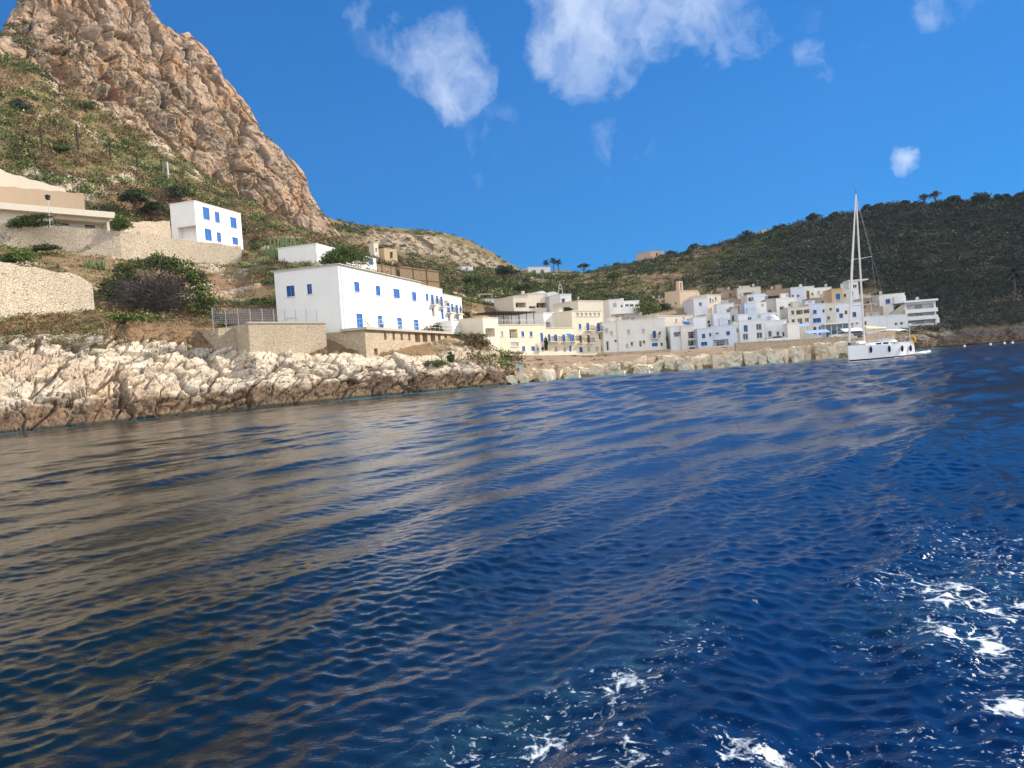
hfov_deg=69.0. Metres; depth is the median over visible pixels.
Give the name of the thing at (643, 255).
hill house
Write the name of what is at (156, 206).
tree
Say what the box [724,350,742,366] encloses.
boulder
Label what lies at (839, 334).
parked car
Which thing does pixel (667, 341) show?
house
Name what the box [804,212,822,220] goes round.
crest tree
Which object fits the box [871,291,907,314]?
house
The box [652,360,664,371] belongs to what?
boulder
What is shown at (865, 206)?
crest tree
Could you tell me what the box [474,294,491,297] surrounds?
cabin
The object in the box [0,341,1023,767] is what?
water
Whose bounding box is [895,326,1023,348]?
rocky headland
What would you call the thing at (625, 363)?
boulder
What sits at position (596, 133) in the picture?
sky
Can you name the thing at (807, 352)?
boulder
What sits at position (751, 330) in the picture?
house
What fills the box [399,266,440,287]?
reed screen
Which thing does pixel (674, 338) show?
house
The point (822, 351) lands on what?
boulder
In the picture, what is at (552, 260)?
palm tree
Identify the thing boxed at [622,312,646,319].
roof room
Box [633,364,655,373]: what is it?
boulder
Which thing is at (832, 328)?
glass pavilion
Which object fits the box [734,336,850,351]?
quay wall
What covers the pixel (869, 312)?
house
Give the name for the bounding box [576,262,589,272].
tree
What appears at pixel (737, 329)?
house
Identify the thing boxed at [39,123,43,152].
wooden post
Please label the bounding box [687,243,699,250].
crest tree
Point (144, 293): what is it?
half dead bush
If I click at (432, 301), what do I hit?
house
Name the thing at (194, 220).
white house
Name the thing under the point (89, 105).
bush
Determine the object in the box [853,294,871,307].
house
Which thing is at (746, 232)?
crest tree
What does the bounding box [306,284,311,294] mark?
window
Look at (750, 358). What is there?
boulder
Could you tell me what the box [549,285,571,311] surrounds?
house
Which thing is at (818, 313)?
house
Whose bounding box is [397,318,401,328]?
door
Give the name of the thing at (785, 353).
boulder
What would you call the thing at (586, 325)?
house
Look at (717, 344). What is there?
glass door
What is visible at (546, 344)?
bush
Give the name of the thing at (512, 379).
boulder
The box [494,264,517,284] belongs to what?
tree
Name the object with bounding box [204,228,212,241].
window
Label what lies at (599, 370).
boulder
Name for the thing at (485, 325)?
house
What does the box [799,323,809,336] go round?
canopy
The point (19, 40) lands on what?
cliff shrubs
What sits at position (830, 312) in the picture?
house
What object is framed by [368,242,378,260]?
stone hut
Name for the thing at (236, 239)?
window
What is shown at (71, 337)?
stone wall
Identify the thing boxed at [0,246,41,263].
bush
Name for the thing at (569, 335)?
canopy
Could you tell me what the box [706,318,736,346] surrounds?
house
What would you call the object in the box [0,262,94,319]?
stone wall
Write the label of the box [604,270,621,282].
tree
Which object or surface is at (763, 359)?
boulder
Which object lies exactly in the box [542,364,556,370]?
boulder
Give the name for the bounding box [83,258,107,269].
column cactus
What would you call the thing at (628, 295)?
hill scrub
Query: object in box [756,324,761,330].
window
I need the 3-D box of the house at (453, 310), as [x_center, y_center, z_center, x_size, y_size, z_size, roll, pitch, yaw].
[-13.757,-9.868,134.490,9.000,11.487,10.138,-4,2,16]
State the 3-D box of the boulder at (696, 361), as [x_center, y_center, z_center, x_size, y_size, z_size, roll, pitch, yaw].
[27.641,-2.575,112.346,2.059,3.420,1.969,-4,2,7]
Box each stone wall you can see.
[0,222,241,265]
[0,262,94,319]
[0,332,90,347]
[121,221,170,237]
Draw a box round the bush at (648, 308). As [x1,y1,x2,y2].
[633,299,661,314]
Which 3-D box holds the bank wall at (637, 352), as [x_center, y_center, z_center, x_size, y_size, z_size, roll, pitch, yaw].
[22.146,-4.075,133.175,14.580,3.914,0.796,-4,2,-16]
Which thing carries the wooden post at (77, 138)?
on the hillside
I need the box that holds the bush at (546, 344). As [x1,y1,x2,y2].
[544,337,547,350]
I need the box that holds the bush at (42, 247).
[31,243,61,250]
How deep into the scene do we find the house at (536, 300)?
175.82 m
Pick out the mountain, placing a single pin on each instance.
(146, 29)
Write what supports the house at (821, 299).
on the hillside
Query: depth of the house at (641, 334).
155.99 m
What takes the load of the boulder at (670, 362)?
on the hillside
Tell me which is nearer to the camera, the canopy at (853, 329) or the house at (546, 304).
the canopy at (853, 329)
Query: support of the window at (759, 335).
in the house at (751, 330)
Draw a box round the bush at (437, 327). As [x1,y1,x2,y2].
[432,323,442,330]
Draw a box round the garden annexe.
[480,299,493,302]
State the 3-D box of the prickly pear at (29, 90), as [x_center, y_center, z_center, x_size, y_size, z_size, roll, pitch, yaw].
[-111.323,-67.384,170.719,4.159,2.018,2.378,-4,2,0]
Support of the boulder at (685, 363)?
on the hillside
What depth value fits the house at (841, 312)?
165.75 m
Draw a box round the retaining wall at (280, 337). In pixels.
[201,322,326,354]
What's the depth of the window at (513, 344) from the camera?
133.94 m
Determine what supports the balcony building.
on the hillside
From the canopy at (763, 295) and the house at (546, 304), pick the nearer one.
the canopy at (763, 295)
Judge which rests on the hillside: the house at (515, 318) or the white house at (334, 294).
the house at (515, 318)
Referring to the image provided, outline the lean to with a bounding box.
[463,311,470,317]
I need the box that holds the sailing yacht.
[846,191,914,361]
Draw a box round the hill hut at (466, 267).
[455,266,472,271]
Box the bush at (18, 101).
[8,97,31,111]
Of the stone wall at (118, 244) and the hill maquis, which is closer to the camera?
the stone wall at (118, 244)
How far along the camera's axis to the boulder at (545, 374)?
104.87 m
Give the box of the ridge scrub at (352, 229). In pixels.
[325,216,519,269]
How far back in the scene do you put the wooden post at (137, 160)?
183.22 m
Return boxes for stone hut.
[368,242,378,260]
[378,248,397,262]
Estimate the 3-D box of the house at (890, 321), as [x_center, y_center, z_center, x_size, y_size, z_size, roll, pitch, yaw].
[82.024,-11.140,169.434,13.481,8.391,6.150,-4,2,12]
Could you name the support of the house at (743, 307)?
on the hillside
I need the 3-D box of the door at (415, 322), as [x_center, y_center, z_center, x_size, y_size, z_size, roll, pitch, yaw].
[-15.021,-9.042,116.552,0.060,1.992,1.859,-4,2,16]
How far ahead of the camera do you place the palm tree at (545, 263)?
320.65 m
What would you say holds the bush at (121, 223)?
on the stone wall at (118, 244)
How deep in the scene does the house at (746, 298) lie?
190.05 m
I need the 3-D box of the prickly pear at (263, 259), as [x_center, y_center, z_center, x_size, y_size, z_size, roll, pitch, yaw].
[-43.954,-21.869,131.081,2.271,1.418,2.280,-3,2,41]
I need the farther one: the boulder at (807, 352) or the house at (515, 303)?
the house at (515, 303)
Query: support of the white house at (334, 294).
on the stone terrace
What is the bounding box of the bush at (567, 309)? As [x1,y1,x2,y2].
[562,307,572,310]
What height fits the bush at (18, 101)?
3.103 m
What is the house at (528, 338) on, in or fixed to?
on the hillside
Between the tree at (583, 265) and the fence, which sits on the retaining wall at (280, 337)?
the fence
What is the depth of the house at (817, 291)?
196.36 m
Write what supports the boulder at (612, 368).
on the hillside
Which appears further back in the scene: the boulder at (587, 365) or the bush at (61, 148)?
the bush at (61, 148)
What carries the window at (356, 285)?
in the white house at (334, 294)
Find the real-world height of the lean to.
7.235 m
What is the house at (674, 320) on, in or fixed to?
on the hillside
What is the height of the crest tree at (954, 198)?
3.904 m
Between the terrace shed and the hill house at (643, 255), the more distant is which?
the hill house at (643, 255)
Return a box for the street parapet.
[510,353,596,354]
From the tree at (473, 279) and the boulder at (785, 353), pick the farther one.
the tree at (473, 279)
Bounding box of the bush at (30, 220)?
[5,212,61,227]
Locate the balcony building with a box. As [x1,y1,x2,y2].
[903,297,937,325]
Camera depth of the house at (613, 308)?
177.46 m
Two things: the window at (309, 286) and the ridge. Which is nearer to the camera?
the window at (309, 286)
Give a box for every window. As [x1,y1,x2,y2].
[203,207,210,220]
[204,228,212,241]
[215,212,220,223]
[217,232,221,242]
[230,217,236,228]
[232,237,238,245]
[286,286,295,297]
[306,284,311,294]
[354,282,360,292]
[376,286,381,296]
[393,289,399,298]
[412,292,416,301]
[510,342,517,346]
[743,334,747,339]
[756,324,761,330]
[757,332,762,338]
[813,318,821,322]
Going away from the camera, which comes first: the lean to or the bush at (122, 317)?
the bush at (122, 317)
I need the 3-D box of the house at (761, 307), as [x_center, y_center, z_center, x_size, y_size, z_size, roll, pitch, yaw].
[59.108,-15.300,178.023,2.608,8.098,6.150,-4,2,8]
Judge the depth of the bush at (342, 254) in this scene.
116.29 m
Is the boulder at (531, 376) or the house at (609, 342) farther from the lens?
the house at (609, 342)
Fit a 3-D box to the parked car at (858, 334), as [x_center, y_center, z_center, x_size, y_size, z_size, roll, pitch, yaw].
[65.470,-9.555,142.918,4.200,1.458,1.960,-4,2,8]
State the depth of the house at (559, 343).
144.35 m
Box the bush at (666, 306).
[655,302,672,311]
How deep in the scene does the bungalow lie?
123.61 m
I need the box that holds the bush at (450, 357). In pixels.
[446,351,454,362]
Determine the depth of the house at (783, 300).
180.37 m
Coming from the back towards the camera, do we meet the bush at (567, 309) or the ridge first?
the ridge
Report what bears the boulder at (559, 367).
on the hillside
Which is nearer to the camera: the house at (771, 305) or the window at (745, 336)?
the window at (745, 336)
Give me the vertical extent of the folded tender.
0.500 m
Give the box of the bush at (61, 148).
[48,145,73,151]
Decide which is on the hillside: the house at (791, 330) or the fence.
the house at (791, 330)
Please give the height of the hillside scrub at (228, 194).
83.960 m
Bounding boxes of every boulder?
[505,375,517,383]
[514,368,532,374]
[514,371,528,382]
[515,364,522,373]
[527,374,536,380]
[535,369,555,381]
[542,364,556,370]
[555,364,571,371]
[556,369,563,378]
[563,370,580,378]
[569,362,582,369]
[578,367,597,375]
[583,362,592,368]
[591,364,606,375]
[603,361,621,374]
[619,361,633,366]
[633,355,646,364]
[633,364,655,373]
[647,357,656,364]
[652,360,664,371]
[657,355,678,369]
[676,356,694,370]
[691,355,702,368]
[700,355,710,364]
[710,354,724,367]
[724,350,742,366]
[742,352,762,364]
[758,347,783,362]
[758,355,766,363]
[779,349,789,361]
[789,346,804,361]
[801,345,810,359]
[813,342,833,359]
[832,341,844,357]
[835,341,847,355]
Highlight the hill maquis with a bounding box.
[700,195,1023,318]
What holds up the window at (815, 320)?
in the house at (818, 313)
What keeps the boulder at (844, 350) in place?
on the hillside
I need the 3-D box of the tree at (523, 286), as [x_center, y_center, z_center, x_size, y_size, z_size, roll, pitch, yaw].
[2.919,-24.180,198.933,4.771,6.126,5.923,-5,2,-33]
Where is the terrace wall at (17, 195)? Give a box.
[0,186,84,209]
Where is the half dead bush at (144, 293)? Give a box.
[93,250,219,317]
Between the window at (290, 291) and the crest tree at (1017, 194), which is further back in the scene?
the crest tree at (1017, 194)
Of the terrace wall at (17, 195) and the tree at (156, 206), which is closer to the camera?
the terrace wall at (17, 195)
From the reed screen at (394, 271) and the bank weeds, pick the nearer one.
the bank weeds
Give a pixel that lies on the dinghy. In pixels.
(925, 352)
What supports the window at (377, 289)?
in the white house at (334, 294)
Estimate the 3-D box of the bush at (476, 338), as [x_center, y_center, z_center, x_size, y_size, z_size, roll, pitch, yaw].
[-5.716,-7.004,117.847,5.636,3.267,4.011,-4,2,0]
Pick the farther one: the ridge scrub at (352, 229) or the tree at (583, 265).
the ridge scrub at (352, 229)
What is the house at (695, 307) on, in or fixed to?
on the hillside
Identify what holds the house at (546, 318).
on the hillside
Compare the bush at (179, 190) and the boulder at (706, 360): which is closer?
the boulder at (706, 360)
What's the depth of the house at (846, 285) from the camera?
189.94 m
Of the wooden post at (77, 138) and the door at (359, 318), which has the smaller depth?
the door at (359, 318)
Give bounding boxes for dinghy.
[915,350,930,355]
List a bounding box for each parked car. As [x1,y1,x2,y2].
[764,335,787,340]
[828,331,853,336]
[851,331,865,337]
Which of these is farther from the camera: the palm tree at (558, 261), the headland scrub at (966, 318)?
the palm tree at (558, 261)
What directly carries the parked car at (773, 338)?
on the hillside
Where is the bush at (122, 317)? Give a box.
[101,312,152,322]
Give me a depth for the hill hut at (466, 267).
290.40 m
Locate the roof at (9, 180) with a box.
[0,169,65,191]
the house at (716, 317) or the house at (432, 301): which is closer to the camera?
the house at (432, 301)
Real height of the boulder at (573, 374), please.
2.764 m
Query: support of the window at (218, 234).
in the white house at (194, 220)
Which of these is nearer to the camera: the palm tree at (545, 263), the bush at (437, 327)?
the bush at (437, 327)
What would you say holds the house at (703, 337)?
on the hillside
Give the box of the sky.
[0,0,1023,272]
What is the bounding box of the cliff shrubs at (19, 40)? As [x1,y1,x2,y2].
[0,0,349,243]
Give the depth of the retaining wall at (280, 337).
85.14 m
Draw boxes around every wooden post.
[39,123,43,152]
[75,123,79,151]
[108,138,111,160]
[136,152,138,168]
[160,161,168,178]
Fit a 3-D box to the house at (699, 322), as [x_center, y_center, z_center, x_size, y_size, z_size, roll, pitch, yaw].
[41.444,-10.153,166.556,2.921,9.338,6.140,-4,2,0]
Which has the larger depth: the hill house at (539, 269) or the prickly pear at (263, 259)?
the hill house at (539, 269)
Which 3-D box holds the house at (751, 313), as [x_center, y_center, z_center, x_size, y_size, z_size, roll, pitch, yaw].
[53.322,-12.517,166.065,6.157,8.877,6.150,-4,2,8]
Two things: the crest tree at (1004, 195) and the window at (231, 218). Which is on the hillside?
the crest tree at (1004, 195)
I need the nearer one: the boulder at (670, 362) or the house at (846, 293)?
the boulder at (670, 362)
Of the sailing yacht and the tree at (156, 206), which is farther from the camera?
the tree at (156, 206)
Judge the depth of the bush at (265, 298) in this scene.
103.10 m
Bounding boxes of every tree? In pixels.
[116,186,149,218]
[137,200,169,217]
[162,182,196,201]
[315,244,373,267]
[460,273,482,286]
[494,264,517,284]
[512,282,534,292]
[542,259,549,266]
[550,258,556,270]
[555,259,562,269]
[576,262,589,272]
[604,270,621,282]
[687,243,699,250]
[736,230,754,239]
[771,223,785,230]
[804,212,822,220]
[861,204,871,211]
[918,194,929,201]
[926,190,941,199]
[945,195,963,202]
[969,192,992,201]
[993,193,1012,201]
[1003,265,1023,291]
[1010,191,1023,199]
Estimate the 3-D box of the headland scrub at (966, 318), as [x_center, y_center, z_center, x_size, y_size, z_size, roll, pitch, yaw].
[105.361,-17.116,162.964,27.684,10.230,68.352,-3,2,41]
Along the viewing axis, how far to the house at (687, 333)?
154.98 m
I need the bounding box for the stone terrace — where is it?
[326,318,461,357]
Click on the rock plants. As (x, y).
(152, 339)
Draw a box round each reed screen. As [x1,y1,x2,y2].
[376,263,399,276]
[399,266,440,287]
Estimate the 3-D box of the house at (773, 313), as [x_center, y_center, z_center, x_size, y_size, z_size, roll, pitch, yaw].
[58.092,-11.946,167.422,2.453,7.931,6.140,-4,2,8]
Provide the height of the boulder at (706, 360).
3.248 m
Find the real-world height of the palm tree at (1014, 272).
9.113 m
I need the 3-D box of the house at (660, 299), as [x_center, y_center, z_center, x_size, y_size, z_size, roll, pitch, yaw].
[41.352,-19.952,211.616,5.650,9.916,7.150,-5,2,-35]
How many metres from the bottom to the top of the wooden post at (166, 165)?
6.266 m
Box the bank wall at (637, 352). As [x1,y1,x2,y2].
[597,349,671,355]
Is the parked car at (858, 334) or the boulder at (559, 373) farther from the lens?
the parked car at (858, 334)
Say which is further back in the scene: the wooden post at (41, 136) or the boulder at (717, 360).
the wooden post at (41, 136)
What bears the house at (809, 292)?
on the hillside
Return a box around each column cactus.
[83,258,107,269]
[265,234,298,258]
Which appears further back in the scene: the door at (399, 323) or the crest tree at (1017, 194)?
the crest tree at (1017, 194)
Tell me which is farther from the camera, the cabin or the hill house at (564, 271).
the hill house at (564, 271)
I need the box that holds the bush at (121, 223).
[111,213,134,229]
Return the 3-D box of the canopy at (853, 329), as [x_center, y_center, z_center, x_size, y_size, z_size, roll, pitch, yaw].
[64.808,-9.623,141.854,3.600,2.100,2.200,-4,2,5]
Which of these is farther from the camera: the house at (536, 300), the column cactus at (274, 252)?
the house at (536, 300)
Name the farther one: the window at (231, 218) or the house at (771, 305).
the house at (771, 305)
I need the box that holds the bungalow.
[0,202,114,230]
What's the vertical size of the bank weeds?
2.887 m
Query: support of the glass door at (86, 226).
in the bungalow
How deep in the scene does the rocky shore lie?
75.37 m
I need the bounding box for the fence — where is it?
[211,308,316,331]
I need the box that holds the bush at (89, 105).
[73,99,98,110]
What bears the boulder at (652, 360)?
on the hillside
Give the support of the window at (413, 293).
in the white house at (334, 294)
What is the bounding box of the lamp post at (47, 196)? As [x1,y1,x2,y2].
[44,194,50,227]
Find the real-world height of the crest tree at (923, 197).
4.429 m
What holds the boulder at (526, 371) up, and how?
on the rocky shore
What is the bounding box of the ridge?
[326,217,520,269]
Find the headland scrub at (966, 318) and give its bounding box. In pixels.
[895,292,1023,334]
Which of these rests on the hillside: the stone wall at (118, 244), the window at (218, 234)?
the stone wall at (118, 244)
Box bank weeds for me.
[507,346,730,367]
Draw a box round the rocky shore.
[0,332,534,432]
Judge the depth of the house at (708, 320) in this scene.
171.04 m
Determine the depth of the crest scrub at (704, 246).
252.91 m
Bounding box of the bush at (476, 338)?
[459,330,493,347]
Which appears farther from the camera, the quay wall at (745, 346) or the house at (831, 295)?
the house at (831, 295)
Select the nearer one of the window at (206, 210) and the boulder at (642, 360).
the boulder at (642, 360)
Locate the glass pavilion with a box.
[818,321,860,337]
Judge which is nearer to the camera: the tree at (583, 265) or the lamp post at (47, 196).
the lamp post at (47, 196)
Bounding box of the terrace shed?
[436,321,459,331]
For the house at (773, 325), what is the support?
on the hillside
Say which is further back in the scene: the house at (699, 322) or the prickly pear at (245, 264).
the house at (699, 322)
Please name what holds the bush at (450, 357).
on the rocky shore
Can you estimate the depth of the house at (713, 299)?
198.33 m
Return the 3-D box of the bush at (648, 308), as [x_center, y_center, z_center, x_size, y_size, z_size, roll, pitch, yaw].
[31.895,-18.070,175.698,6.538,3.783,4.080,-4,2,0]
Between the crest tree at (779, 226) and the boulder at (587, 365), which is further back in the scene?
the crest tree at (779, 226)
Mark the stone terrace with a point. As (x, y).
(367, 342)
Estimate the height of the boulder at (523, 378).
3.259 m
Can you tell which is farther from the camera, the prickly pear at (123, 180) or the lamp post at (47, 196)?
the prickly pear at (123, 180)
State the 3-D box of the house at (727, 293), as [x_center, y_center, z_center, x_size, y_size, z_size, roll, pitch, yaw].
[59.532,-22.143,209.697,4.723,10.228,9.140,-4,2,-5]
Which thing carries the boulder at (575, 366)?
on the hillside
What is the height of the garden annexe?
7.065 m
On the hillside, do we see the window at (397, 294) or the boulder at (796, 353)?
the boulder at (796, 353)
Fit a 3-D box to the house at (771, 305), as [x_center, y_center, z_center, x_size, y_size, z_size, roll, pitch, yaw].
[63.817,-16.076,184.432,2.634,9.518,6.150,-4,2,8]
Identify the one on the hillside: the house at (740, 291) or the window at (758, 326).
the house at (740, 291)
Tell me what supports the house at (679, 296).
on the hillside
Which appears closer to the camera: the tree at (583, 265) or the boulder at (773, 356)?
the boulder at (773, 356)
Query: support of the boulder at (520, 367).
on the rocky shore
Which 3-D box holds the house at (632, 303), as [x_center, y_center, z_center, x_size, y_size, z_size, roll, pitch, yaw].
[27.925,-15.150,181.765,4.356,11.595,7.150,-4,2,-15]
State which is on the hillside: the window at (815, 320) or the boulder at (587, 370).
the boulder at (587, 370)
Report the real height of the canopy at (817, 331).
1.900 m
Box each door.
[85,225,94,228]
[356,313,362,326]
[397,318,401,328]
[414,320,418,329]
[716,340,723,345]
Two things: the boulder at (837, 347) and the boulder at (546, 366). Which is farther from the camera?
the boulder at (837, 347)
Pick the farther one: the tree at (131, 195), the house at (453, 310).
the tree at (131, 195)
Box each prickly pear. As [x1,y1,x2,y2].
[19,86,34,94]
[120,176,130,182]
[239,261,252,267]
[253,256,269,262]
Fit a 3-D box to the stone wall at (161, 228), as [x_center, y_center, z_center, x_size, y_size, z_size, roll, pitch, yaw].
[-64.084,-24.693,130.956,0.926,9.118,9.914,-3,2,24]
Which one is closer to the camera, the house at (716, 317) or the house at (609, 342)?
the house at (609, 342)
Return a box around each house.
[169,200,242,248]
[272,263,422,332]
[277,243,376,270]
[420,284,448,330]
[442,294,463,320]
[447,317,499,351]
[473,311,547,354]
[494,296,529,313]
[496,314,524,323]
[509,291,546,313]
[520,308,554,327]
[521,267,549,273]
[541,292,557,311]
[546,327,579,354]
[547,270,570,273]
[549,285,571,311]
[551,308,603,353]
[552,296,603,321]
[600,317,617,352]
[603,299,638,321]
[606,314,666,351]
[620,298,639,317]
[636,251,663,261]
[647,315,692,326]
[652,295,664,302]
[664,281,698,307]
[665,326,668,348]
[667,325,681,350]
[680,322,696,349]
[683,298,708,316]
[687,316,705,327]
[689,291,720,308]
[694,327,712,348]
[697,313,713,326]
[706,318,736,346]
[711,312,730,325]
[712,287,735,297]
[712,300,733,312]
[726,308,737,321]
[728,322,739,341]
[734,284,760,298]
[734,308,766,320]
[735,314,764,341]
[739,302,755,313]
[741,291,764,303]
[755,302,766,313]
[761,284,790,298]
[761,299,775,312]
[764,315,786,338]
[767,312,777,316]
[775,293,795,319]
[780,301,811,338]
[784,322,799,339]
[790,286,803,305]
[799,284,814,299]
[801,294,826,305]
[801,300,825,337]
[814,284,830,297]
[822,288,842,303]
[825,302,834,322]
[834,298,862,337]
[840,279,867,301]
[843,289,849,302]
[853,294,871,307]
[864,302,882,316]
[864,313,907,334]
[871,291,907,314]
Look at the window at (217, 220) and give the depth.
148.46 m
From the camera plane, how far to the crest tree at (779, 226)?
271.71 m
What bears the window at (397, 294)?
in the white house at (334, 294)
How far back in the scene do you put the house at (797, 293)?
192.58 m
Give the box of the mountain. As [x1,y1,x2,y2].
[0,0,345,241]
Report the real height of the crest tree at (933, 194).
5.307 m
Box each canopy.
[566,334,573,349]
[751,294,767,298]
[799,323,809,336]
[804,329,829,338]
[841,328,862,331]
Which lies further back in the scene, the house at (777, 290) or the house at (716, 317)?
the house at (777, 290)
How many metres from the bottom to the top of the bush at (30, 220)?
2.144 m
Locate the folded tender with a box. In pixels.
[851,341,865,345]
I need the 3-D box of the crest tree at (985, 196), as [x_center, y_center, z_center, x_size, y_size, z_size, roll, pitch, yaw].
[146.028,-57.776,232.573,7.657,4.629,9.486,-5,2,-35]
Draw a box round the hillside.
[0,55,1023,381]
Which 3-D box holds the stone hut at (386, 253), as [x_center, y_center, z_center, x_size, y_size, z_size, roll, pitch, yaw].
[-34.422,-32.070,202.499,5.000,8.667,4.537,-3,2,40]
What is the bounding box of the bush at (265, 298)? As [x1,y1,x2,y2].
[249,296,274,304]
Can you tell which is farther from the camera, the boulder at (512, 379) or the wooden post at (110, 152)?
the wooden post at (110, 152)
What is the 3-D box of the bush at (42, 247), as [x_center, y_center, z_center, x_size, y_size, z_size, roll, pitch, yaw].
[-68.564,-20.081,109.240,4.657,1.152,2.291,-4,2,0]
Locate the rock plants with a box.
[73,336,166,356]
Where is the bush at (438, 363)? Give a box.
[423,360,448,366]
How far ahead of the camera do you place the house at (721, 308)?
183.61 m
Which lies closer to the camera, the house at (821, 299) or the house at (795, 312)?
the house at (795, 312)
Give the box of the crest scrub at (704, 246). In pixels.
[584,192,1023,273]
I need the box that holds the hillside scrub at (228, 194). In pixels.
[0,51,531,371]
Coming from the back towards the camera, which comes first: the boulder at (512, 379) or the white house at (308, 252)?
the white house at (308, 252)
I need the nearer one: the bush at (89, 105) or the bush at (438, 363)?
the bush at (438, 363)
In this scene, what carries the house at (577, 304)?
on the hillside
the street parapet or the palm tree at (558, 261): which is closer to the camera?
the street parapet
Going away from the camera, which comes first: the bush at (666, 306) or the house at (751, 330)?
the house at (751, 330)
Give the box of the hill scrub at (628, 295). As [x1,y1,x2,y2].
[327,214,840,304]

